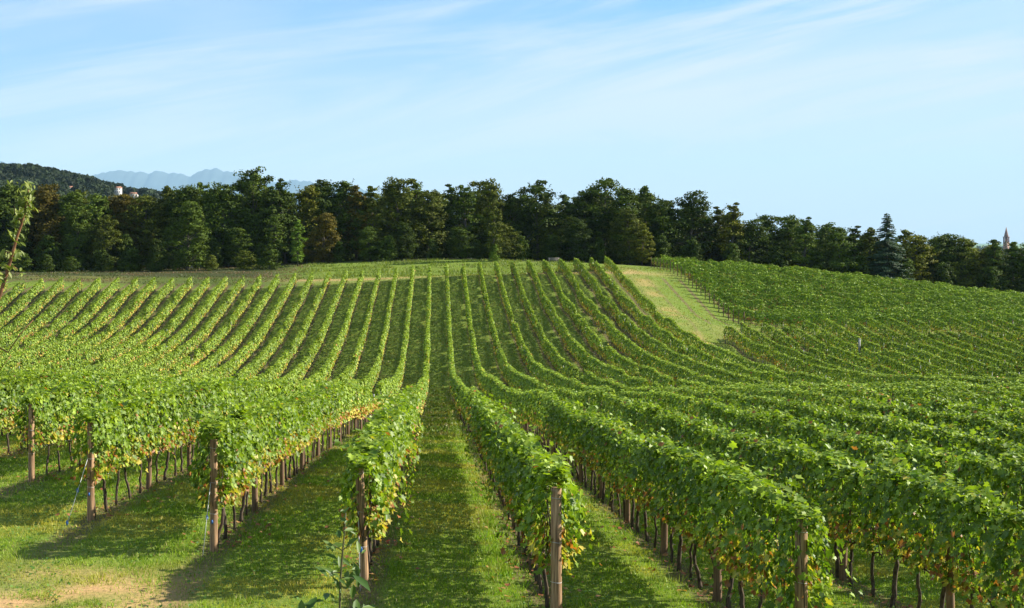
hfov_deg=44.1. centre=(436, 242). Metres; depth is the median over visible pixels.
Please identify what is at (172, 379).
grapevine
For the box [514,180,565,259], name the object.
round crowned tree
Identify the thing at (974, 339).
vine row
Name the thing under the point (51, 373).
grapevine
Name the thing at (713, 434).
grapevine
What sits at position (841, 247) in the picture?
broadleaf tree
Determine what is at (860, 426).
grapevine
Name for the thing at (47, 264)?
shrub
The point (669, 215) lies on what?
broadleaf tree
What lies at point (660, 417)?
grapevine
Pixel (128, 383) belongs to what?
grapevine
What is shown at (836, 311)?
vine row
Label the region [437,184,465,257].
slender tree
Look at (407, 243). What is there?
broadleaf tree
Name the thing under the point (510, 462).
grapevine
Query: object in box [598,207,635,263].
broadleaf tree
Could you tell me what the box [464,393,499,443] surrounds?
grapevine
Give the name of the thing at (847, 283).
vine row
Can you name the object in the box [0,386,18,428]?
grapevine
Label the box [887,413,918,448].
grapevine
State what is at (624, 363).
vine row
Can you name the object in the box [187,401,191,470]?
trellis post
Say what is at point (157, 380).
grapevine
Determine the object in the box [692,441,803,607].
grapevine
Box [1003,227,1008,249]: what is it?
bell tower
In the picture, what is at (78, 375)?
grapevine
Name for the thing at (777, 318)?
vine row
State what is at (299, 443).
grapevine
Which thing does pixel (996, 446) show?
grapevine
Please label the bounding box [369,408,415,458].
grapevine
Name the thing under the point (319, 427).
grapevine
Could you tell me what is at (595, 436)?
grapevine
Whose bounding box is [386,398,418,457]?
grapevine
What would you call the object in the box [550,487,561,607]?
end post
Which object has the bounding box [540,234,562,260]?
shrub
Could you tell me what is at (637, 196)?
broadleaf tree
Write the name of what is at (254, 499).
trellis post
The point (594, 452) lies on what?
grapevine
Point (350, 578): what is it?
sapling
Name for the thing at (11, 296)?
vine row
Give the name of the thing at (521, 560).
fallen leaves
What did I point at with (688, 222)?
broadleaf tree
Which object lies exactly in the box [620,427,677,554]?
grapevine
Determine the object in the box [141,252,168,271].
shrub
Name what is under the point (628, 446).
grapevine
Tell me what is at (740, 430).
grapevine
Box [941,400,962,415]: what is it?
grapevine
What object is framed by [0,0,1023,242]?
sky
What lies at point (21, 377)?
grapevine
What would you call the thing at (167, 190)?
slender tree
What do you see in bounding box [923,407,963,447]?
grapevine
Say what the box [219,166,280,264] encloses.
broadleaf tree
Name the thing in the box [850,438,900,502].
grapevine
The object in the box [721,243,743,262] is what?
shrub
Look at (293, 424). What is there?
grapevine
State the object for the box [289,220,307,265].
young tree
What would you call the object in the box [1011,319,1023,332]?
vine row
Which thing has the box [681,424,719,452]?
grapevine
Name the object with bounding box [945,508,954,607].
trellis post
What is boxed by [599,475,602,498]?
trellis post
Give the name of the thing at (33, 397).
grapevine
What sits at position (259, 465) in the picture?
grapevine
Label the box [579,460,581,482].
trellis post
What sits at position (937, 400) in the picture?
grapevine
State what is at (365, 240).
broadleaf tree
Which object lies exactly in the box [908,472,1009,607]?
grapevine
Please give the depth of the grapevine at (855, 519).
20.99 m
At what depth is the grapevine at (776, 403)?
47.04 m
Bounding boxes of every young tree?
[0,180,37,369]
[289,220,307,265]
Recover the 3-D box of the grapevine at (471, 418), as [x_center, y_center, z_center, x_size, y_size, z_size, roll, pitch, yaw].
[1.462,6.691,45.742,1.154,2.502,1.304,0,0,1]
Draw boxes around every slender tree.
[75,189,96,270]
[152,185,181,266]
[185,182,219,265]
[251,186,292,261]
[260,178,303,263]
[264,214,288,262]
[339,185,374,259]
[356,186,389,251]
[404,180,431,258]
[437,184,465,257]
[441,201,452,257]
[445,185,487,257]
[554,194,577,260]
[632,223,655,265]
[635,185,662,265]
[705,206,731,261]
[715,202,746,261]
[787,217,820,268]
[844,225,867,272]
[856,227,884,276]
[888,229,923,274]
[980,239,1016,289]
[1001,242,1023,291]
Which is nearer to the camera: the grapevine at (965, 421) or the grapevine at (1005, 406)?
the grapevine at (965, 421)
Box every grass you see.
[0,264,307,284]
[0,264,1022,440]
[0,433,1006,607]
[296,258,610,279]
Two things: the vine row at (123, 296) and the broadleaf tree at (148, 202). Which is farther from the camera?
the broadleaf tree at (148, 202)
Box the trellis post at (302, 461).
[300,425,303,470]
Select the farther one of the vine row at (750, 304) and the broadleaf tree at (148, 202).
the broadleaf tree at (148, 202)
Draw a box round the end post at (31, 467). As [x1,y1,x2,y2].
[28,402,34,481]
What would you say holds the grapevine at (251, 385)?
on the ground at (106, 595)
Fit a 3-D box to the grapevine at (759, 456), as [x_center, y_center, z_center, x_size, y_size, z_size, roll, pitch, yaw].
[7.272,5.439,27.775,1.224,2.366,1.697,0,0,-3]
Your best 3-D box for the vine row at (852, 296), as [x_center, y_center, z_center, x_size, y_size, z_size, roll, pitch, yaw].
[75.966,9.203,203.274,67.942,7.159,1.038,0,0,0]
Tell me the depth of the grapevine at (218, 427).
22.25 m
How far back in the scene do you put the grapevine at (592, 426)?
34.52 m
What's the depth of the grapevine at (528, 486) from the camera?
19.08 m
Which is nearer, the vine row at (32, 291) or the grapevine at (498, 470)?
the grapevine at (498, 470)
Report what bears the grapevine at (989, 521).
on the ground at (106, 595)
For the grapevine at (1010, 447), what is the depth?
28.02 m
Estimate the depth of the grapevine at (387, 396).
39.21 m
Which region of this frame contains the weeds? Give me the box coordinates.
[0,440,1018,607]
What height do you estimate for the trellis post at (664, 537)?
2.152 m
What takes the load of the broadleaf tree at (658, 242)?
on the ground at (106, 595)
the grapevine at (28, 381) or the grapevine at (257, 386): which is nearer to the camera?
the grapevine at (28, 381)
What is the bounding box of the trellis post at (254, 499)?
[252,436,257,511]
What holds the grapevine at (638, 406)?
on the ground at (106, 595)
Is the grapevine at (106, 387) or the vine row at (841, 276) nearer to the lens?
the grapevine at (106, 387)
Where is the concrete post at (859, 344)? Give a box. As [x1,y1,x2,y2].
[858,339,860,352]
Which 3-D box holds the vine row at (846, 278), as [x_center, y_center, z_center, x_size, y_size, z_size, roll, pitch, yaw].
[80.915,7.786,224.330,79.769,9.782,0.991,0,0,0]
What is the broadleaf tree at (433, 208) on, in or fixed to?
on the ground at (106, 595)
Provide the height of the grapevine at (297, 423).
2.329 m
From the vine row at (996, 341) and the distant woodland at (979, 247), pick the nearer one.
the vine row at (996, 341)
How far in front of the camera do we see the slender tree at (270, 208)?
249.43 m
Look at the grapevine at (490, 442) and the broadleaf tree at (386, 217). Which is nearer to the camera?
the grapevine at (490, 442)
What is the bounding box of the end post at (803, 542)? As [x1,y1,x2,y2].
[795,519,807,607]
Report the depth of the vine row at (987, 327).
161.50 m
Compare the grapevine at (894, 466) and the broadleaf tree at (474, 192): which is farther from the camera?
the broadleaf tree at (474, 192)
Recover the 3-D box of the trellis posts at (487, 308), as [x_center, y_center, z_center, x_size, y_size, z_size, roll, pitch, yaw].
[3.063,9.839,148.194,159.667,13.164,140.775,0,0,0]
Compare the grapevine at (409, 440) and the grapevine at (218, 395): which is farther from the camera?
the grapevine at (218, 395)
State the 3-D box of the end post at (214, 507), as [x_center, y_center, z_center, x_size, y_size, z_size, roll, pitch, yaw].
[-3.965,4.552,22.062,0.146,2.120,0.588,0,0,7]
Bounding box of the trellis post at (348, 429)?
[347,412,349,434]
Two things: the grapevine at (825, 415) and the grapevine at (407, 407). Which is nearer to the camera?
the grapevine at (407, 407)
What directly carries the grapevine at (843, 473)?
on the ground at (106, 595)
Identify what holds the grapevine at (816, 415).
on the ground at (106, 595)
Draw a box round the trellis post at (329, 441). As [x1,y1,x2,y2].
[328,429,330,447]
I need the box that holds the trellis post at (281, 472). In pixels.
[280,418,283,486]
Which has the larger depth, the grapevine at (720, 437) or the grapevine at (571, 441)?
the grapevine at (571, 441)
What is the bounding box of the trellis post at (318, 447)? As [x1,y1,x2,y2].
[316,438,319,455]
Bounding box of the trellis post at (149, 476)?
[146,405,152,488]
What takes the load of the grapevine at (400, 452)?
on the ground at (106, 595)
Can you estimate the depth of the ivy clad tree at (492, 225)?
240.37 m
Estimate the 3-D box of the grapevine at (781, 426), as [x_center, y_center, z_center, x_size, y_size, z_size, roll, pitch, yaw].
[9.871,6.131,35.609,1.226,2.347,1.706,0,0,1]
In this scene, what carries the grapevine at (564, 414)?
on the ground at (106, 595)
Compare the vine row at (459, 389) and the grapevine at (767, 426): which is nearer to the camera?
the grapevine at (767, 426)
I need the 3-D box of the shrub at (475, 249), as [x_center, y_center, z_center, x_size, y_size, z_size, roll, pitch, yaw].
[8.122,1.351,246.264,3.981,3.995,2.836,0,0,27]
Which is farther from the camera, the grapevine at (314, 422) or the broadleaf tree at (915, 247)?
the broadleaf tree at (915, 247)
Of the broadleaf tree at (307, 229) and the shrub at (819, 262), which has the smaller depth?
the shrub at (819, 262)
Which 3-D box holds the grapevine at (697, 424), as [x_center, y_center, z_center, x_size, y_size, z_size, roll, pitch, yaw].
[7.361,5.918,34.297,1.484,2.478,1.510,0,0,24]
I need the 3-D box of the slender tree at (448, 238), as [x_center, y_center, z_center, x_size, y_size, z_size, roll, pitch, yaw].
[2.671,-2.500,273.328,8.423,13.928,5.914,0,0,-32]
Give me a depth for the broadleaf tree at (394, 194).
251.55 m
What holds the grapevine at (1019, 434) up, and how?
on the ground at (106, 595)
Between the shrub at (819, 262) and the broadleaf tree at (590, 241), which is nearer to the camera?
the shrub at (819, 262)
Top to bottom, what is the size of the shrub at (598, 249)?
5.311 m
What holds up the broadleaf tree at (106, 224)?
on the ground at (106, 595)
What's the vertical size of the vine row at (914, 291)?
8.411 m
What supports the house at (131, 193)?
on the ground at (106, 595)
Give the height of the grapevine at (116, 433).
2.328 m
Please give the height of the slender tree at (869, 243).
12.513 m
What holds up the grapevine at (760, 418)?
on the ground at (106, 595)
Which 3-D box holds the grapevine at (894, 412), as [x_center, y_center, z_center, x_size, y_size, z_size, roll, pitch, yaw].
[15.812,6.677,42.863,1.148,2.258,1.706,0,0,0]
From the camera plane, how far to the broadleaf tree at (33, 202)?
254.19 m
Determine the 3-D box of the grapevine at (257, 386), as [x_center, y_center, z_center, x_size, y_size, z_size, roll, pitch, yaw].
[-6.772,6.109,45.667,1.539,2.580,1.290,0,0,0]
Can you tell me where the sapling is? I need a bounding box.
[298,507,374,607]
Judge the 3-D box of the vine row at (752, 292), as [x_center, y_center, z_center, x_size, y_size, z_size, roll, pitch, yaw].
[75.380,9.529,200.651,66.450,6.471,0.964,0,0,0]
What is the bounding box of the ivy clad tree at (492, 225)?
[480,192,504,254]
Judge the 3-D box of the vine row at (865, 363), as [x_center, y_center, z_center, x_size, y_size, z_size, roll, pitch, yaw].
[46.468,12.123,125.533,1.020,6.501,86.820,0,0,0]
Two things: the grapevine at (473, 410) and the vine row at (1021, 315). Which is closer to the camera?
the grapevine at (473, 410)
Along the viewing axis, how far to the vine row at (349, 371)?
150.52 m
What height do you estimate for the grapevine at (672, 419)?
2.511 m
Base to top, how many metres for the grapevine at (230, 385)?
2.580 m
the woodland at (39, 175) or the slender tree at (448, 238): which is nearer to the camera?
the slender tree at (448, 238)
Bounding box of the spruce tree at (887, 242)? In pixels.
[864,213,913,280]
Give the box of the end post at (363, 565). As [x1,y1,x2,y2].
[355,468,368,590]
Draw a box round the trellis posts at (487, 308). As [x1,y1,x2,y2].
[6,265,1020,420]
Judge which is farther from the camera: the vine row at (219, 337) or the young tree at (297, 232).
the young tree at (297, 232)
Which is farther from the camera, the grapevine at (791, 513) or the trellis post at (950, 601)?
the trellis post at (950, 601)
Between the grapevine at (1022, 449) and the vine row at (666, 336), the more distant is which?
the vine row at (666, 336)
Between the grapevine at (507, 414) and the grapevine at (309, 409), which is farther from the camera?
the grapevine at (309, 409)
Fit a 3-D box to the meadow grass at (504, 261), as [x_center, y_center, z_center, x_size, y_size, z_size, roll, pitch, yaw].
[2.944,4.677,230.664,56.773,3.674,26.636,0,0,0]
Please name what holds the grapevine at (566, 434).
on the ground at (106, 595)
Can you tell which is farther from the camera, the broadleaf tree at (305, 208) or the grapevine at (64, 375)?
the broadleaf tree at (305, 208)
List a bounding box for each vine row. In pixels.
[0,277,64,342]
[0,277,119,370]
[0,278,44,328]
[0,278,82,353]
[0,278,100,361]
[0,282,26,311]
[1,277,138,371]
[6,271,330,381]
[14,272,313,417]
[15,277,156,374]
[31,277,174,373]
[32,269,347,402]
[49,277,192,374]
[68,277,209,376]
[105,276,227,376]
[113,269,363,399]
[123,276,244,375]
[152,275,261,378]
[164,274,279,379]
[179,268,380,420]
[197,273,296,379]
[254,267,397,423]
[327,265,414,446]
[402,264,431,430]
[444,263,482,453]
[460,266,560,453]
[477,262,633,428]
[494,261,713,420]
[510,261,777,435]
[525,260,859,423]
[542,259,927,435]
[557,258,1006,411]
[573,258,1023,407]
[589,257,1023,410]
[604,255,1023,406]
[652,257,1019,293]
[654,256,1023,294]
[658,259,1017,295]
[661,255,1022,296]
[664,256,1022,297]
[667,259,1023,297]
[671,261,1023,299]
[674,259,1023,300]
[678,262,1015,304]
[682,265,1021,304]
[685,269,1023,305]
[689,271,1002,306]
[693,274,1019,306]
[697,277,1023,312]
[701,282,1023,311]
[705,284,1022,311]
[710,290,1023,312]
[714,294,994,313]
[719,297,1023,315]
[722,326,1023,399]
[724,302,1023,318]
[729,306,1015,323]
[734,308,1019,325]
[739,308,1023,328]
[739,321,1011,390]
[745,312,1023,329]
[760,322,1023,388]
[781,320,1023,384]
[801,320,950,382]
[823,318,1012,382]
[844,318,992,376]
[865,316,1023,378]
[886,317,1023,377]
[907,317,1023,374]
[928,315,1023,365]
[949,317,1023,363]
[970,317,1023,352]
[991,317,1023,342]
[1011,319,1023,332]
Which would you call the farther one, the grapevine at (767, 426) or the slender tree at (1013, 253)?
the slender tree at (1013, 253)
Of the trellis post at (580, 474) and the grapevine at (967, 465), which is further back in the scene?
the trellis post at (580, 474)
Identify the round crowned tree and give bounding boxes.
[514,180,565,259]
[563,190,611,261]
[579,177,627,260]
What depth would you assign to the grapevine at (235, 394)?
40.84 m
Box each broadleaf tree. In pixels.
[0,183,41,271]
[0,188,43,270]
[0,195,18,269]
[0,220,36,271]
[21,184,67,271]
[48,191,93,270]
[56,206,99,270]
[68,192,118,270]
[88,194,136,269]
[89,215,124,270]
[108,194,152,268]
[114,192,169,268]
[142,203,172,267]
[156,184,214,267]
[157,201,213,269]
[194,189,239,265]
[200,181,254,266]
[218,227,253,266]
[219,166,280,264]
[236,178,270,262]
[257,195,297,263]
[275,196,302,262]
[277,185,325,261]
[291,196,336,261]
[301,212,341,262]
[303,179,343,260]
[315,178,367,260]
[352,198,390,259]
[357,226,381,260]
[368,176,430,258]
[377,192,410,258]
[389,221,420,259]
[404,189,422,258]
[410,189,449,257]
[412,201,448,257]
[437,193,453,257]
[442,226,479,258]
[454,189,486,257]
[460,178,515,258]
[481,192,533,258]
[489,222,523,258]
[511,193,539,259]
[523,203,572,258]
[526,222,561,259]
[556,217,595,260]
[564,197,602,261]
[587,195,615,262]
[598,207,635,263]
[604,188,649,264]
[606,209,650,264]
[633,195,654,265]
[643,210,678,267]
[645,197,687,265]
[666,190,718,261]
[668,206,701,255]
[684,215,728,259]
[712,217,744,256]
[721,219,772,263]
[743,214,794,265]
[771,214,812,266]
[789,223,818,264]
[806,222,845,269]
[816,227,857,274]
[855,239,883,270]
[874,241,898,274]
[893,234,940,283]
[917,235,957,282]
[927,233,977,287]
[950,235,985,288]
[959,245,1011,287]
[1007,244,1023,292]
[1017,255,1023,291]
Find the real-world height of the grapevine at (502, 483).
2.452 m
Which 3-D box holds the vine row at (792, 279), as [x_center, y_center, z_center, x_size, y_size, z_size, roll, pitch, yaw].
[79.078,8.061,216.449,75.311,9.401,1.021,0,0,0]
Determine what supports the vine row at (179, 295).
on the ground at (106, 595)
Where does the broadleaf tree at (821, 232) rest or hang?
on the ground at (106, 595)
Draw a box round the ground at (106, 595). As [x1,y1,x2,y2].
[0,175,1023,607]
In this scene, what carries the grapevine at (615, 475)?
on the ground at (106, 595)
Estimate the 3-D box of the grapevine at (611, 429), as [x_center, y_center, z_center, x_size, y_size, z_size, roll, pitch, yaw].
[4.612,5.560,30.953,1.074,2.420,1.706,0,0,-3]
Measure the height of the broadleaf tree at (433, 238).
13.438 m
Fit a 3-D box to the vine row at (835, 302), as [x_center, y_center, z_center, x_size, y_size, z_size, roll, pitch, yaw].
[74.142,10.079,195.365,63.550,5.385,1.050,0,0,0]
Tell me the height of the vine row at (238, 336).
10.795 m
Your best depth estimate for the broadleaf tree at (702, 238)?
257.00 m
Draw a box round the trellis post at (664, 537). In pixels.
[661,470,668,555]
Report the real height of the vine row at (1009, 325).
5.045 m
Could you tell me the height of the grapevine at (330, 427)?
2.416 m
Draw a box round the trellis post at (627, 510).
[625,454,630,523]
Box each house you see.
[114,186,121,194]
[129,192,138,197]
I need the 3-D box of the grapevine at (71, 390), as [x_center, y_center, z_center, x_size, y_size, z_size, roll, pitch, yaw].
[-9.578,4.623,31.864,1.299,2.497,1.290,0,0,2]
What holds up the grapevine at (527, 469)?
on the ground at (106, 595)
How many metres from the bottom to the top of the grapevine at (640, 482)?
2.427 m
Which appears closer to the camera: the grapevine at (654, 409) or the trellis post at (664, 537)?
the trellis post at (664, 537)
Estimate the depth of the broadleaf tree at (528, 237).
267.37 m
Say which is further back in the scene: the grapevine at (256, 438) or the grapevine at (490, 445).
the grapevine at (490, 445)
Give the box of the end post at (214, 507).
[202,439,217,555]
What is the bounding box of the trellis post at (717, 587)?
[713,476,721,601]
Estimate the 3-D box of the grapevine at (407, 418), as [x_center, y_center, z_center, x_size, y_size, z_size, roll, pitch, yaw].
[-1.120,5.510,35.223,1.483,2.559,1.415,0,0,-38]
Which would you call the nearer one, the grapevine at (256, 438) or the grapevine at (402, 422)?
the grapevine at (256, 438)
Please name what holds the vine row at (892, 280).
on the ground at (106, 595)
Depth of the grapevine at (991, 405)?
41.25 m
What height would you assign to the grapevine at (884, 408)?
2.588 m
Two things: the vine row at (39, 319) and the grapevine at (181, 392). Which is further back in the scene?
the vine row at (39, 319)
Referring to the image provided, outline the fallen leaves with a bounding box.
[0,432,1022,607]
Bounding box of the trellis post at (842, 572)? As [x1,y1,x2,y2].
[839,471,848,580]
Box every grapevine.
[0,365,15,435]
[0,370,22,430]
[0,370,27,453]
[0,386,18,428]
[3,367,22,435]
[4,365,34,433]
[8,372,36,450]
[12,381,63,479]
[14,367,48,421]
[16,378,74,475]
[26,368,56,445]
[38,376,85,472]
[42,365,64,443]
[45,375,94,467]
[50,365,72,425]
[57,370,80,412]
[63,373,102,465]
[63,391,128,518]
[68,369,96,425]
[70,367,84,408]
[74,372,106,435]
[81,367,99,403]
[82,396,140,511]
[83,391,148,504]
[92,380,113,451]
[94,368,108,383]
[98,368,117,382]
[98,377,124,419]
[99,378,129,448]
[107,392,161,498]
[113,372,138,401]
[117,380,171,492]
[125,373,144,434]
[126,371,156,391]
[134,383,182,458]
[136,373,149,432]
[143,371,162,390]
[146,381,179,483]
[149,371,177,402]
[155,379,188,479]
[159,372,179,385]
[162,379,200,476]
[169,382,202,473]
[170,404,254,545]
[175,381,206,462]
[179,380,212,459]
[181,381,223,459]
[184,375,224,463]
[187,404,262,538]
[199,402,273,529]
[206,371,246,411]
[209,375,233,415]
[209,396,269,522]
[212,385,230,417]
[218,374,256,408]
[222,377,242,404]
[228,376,256,409]
[229,403,276,516]
[238,381,254,408]
[242,378,261,408]
[242,400,283,477]
[244,376,263,406]
[250,380,265,404]
[250,393,289,503]
[255,396,299,497]
[260,388,299,492]
[265,391,308,487]
[265,395,315,478]
[273,391,309,458]
[275,392,309,481]
[284,385,321,475]
[290,386,326,466]
[291,389,321,473]
[293,385,329,463]
[295,386,323,446]
[309,380,340,452]
[309,382,336,433]
[311,389,324,458]
[311,390,324,460]
[314,378,343,452]
[316,435,405,545]
[322,383,344,448]
[323,384,340,451]
[324,381,348,428]
[337,422,407,564]
[338,424,392,554]
[344,425,415,575]
[351,400,413,475]
[363,413,408,545]
[368,421,414,507]
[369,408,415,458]
[371,401,418,480]
[376,417,408,499]
[377,395,419,464]
[380,390,424,456]
[382,404,414,465]
[383,392,418,451]
[384,394,409,415]
[386,392,419,448]
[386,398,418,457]
[388,396,420,463]
[389,404,419,470]
[390,393,422,449]
[394,411,414,484]
[398,394,422,430]
[401,386,423,433]
[405,398,421,451]
[462,393,483,458]
[463,395,495,463]
[464,392,504,472]
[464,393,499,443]
[464,401,498,480]
[467,394,492,470]
[468,404,496,461]
[468,404,502,475]
[473,399,516,496]
[473,404,501,490]
[474,405,503,493]
[475,406,516,501]
[476,405,515,504]
[478,409,521,507]
[480,418,510,511]
[481,404,507,486]
[481,418,515,520]
[483,415,519,526]
[484,420,525,539]
[484,421,524,533]
[485,434,547,547]
[488,426,574,573]
[489,421,544,555]
[490,432,539,563]
[495,440,551,584]
[500,446,600,574]
[504,441,582,595]
[520,448,598,607]
[538,391,571,455]
[541,398,572,455]
[544,396,559,452]
[545,396,576,465]
[546,400,573,446]
[551,402,577,471]
[554,404,579,475]
[555,400,598,479]
[557,409,595,481]
[563,403,597,487]
[564,403,603,483]
[568,410,600,494]
[572,406,613,498]
[577,410,596,490]
[580,413,615,506]
[582,411,630,511]
[588,413,621,502]
[595,416,636,521]
[603,418,636,517]
[603,433,645,533]
[605,428,642,527]
[615,427,653,541]
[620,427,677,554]
[621,401,637,426]
[621,433,669,547]
[622,398,647,431]
[624,396,653,436]
[628,404,653,434]
[628,431,686,562]
[630,400,649,434]
[640,400,662,439]
[640,438,706,570]
[647,404,668,437]
[650,407,673,441]
[650,444,732,580]
[653,446,731,589]
[657,409,678,441]
[661,406,689,445]
[668,411,690,445]
[670,454,740,599]
[672,412,702,450]
[679,415,709,456]
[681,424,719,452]
[681,453,761,607]
[685,414,719,452]
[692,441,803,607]
[693,392,718,424]
[701,418,733,460]
[706,396,722,429]
[707,398,729,426]
[707,466,791,607]
[708,423,752,469]
[715,402,739,429]
[716,428,751,508]
[719,402,740,431]
[722,427,758,488]
[724,473,831,607]
[727,404,744,431]
[732,401,761,434]
[738,431,767,477]
[742,407,765,442]
[743,436,786,485]
[747,410,779,438]
[750,433,801,545]
[750,441,815,550]
[759,407,788,444]
[759,479,862,607]
[763,406,794,444]
[770,395,787,415]
[772,434,825,513]
[775,415,797,442]
[778,397,798,415]
[781,397,804,439]
[781,416,822,484]
[791,396,819,421]
[792,411,822,493]
[793,442,841,565]
[798,419,836,484]
[800,399,820,420]
[801,437,872,577]
[803,459,879,586]
[810,403,823,443]
[810,420,847,499]
[814,406,843,426]
[823,402,848,433]
[823,426,871,490]
[835,407,859,433]
[836,428,871,526]
[837,453,927,597]
[841,400,888,434]
[843,411,884,452]
[844,430,888,529]
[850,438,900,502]
[851,396,867,414]
[854,412,897,461]
[857,397,879,427]
[858,447,941,607]
[860,457,943,607]
[864,397,898,428]
[871,442,917,538]
[877,393,901,434]
[877,412,915,446]
[885,405,905,433]
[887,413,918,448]
[887,419,935,506]
[888,435,930,547]
[896,399,931,422]
[899,423,947,461]
[900,404,933,440]
[905,465,988,607]
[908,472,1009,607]
[911,439,961,523]
[919,409,944,438]
[921,397,941,414]
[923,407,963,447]
[924,429,980,484]
[924,444,977,561]
[927,417,979,479]
[930,393,954,414]
[936,483,1023,607]
[938,401,972,428]
[940,402,974,449]
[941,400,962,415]
[946,442,1010,574]
[956,412,988,449]
[959,396,988,427]
[959,425,1004,493]
[961,409,1000,439]
[963,505,1023,607]
[969,425,1020,497]
[971,448,1023,536]
[974,400,1003,432]
[981,401,1016,435]
[982,412,1014,452]
[990,440,1023,561]
[991,401,1019,447]
[992,415,1023,458]
[994,442,1023,533]
[997,393,1019,412]
[1005,400,1023,437]
[1008,396,1023,422]
[1008,489,1023,557]
[1011,422,1023,450]
[1012,441,1023,501]
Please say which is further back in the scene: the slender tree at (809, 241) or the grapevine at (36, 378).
the slender tree at (809, 241)
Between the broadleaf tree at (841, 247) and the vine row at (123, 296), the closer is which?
the vine row at (123, 296)
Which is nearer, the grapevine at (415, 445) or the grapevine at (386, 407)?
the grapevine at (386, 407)
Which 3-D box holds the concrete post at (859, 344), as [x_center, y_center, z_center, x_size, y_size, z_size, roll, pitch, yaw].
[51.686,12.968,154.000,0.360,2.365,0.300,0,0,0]
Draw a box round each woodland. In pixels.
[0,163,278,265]
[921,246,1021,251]
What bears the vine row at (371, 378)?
on the ground at (106, 595)
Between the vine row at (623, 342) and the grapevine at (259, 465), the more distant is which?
the vine row at (623, 342)
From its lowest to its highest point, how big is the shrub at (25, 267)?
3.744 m
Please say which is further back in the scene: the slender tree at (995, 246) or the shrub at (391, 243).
the slender tree at (995, 246)
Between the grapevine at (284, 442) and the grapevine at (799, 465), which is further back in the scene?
the grapevine at (284, 442)
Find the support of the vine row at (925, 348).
on the ground at (106, 595)
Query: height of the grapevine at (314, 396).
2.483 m
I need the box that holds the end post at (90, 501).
[66,422,94,525]
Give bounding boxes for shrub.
[15,253,33,271]
[32,235,64,271]
[36,254,55,271]
[61,256,80,271]
[86,250,115,271]
[114,234,138,270]
[116,248,145,271]
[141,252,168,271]
[146,238,171,269]
[203,254,218,270]
[207,241,225,267]
[231,250,257,268]
[252,242,267,265]
[254,248,283,269]
[331,241,346,262]
[375,235,400,260]
[425,239,441,258]
[468,239,486,258]
[487,244,499,260]
[509,235,532,259]
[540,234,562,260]
[591,237,606,262]
[650,234,671,266]
[678,239,705,261]
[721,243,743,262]
[763,246,789,267]
[808,251,827,271]
[847,254,873,275]
[895,258,915,280]
[935,261,960,285]
[974,266,1009,291]
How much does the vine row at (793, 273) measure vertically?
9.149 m
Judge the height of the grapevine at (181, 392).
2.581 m
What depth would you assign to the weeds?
22.05 m
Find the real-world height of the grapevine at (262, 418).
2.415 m
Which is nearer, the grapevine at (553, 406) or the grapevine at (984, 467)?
the grapevine at (984, 467)
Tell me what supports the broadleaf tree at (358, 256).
on the ground at (106, 595)
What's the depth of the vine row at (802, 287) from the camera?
205.80 m
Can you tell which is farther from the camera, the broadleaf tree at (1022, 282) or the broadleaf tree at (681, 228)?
the broadleaf tree at (681, 228)
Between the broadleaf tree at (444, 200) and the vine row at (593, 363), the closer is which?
the vine row at (593, 363)
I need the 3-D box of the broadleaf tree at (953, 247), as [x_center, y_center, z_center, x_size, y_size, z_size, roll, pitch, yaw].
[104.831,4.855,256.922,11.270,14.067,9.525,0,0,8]
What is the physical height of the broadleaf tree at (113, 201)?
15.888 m
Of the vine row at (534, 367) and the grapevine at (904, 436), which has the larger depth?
the vine row at (534, 367)
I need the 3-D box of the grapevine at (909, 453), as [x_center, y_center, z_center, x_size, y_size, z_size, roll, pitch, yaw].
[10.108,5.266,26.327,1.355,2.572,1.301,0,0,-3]
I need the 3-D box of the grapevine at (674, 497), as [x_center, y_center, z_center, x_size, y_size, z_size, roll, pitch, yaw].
[4.465,4.781,22.176,1.297,2.472,1.301,0,0,2]
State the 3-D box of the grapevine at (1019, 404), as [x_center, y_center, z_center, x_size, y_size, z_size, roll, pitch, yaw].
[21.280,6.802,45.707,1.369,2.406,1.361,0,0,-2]
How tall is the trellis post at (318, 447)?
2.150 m
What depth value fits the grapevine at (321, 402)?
39.68 m
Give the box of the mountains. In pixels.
[0,161,381,210]
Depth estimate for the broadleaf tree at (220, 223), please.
268.91 m
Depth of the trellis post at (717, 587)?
20.12 m
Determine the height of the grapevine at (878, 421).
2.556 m
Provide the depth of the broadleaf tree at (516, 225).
257.19 m
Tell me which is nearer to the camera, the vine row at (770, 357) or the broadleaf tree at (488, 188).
the vine row at (770, 357)
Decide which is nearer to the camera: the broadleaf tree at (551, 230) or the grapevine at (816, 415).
the grapevine at (816, 415)
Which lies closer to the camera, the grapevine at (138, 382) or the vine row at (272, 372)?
the grapevine at (138, 382)
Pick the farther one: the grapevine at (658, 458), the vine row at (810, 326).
the vine row at (810, 326)
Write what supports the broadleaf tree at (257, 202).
on the ground at (106, 595)
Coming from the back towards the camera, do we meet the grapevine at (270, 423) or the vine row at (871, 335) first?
the vine row at (871, 335)
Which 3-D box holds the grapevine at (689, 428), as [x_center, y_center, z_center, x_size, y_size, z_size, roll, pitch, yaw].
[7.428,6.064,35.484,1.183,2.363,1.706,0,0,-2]
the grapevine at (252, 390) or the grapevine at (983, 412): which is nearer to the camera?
the grapevine at (983, 412)
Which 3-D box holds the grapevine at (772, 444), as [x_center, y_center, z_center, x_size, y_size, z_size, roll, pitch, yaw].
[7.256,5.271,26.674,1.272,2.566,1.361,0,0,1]
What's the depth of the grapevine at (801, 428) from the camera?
33.89 m

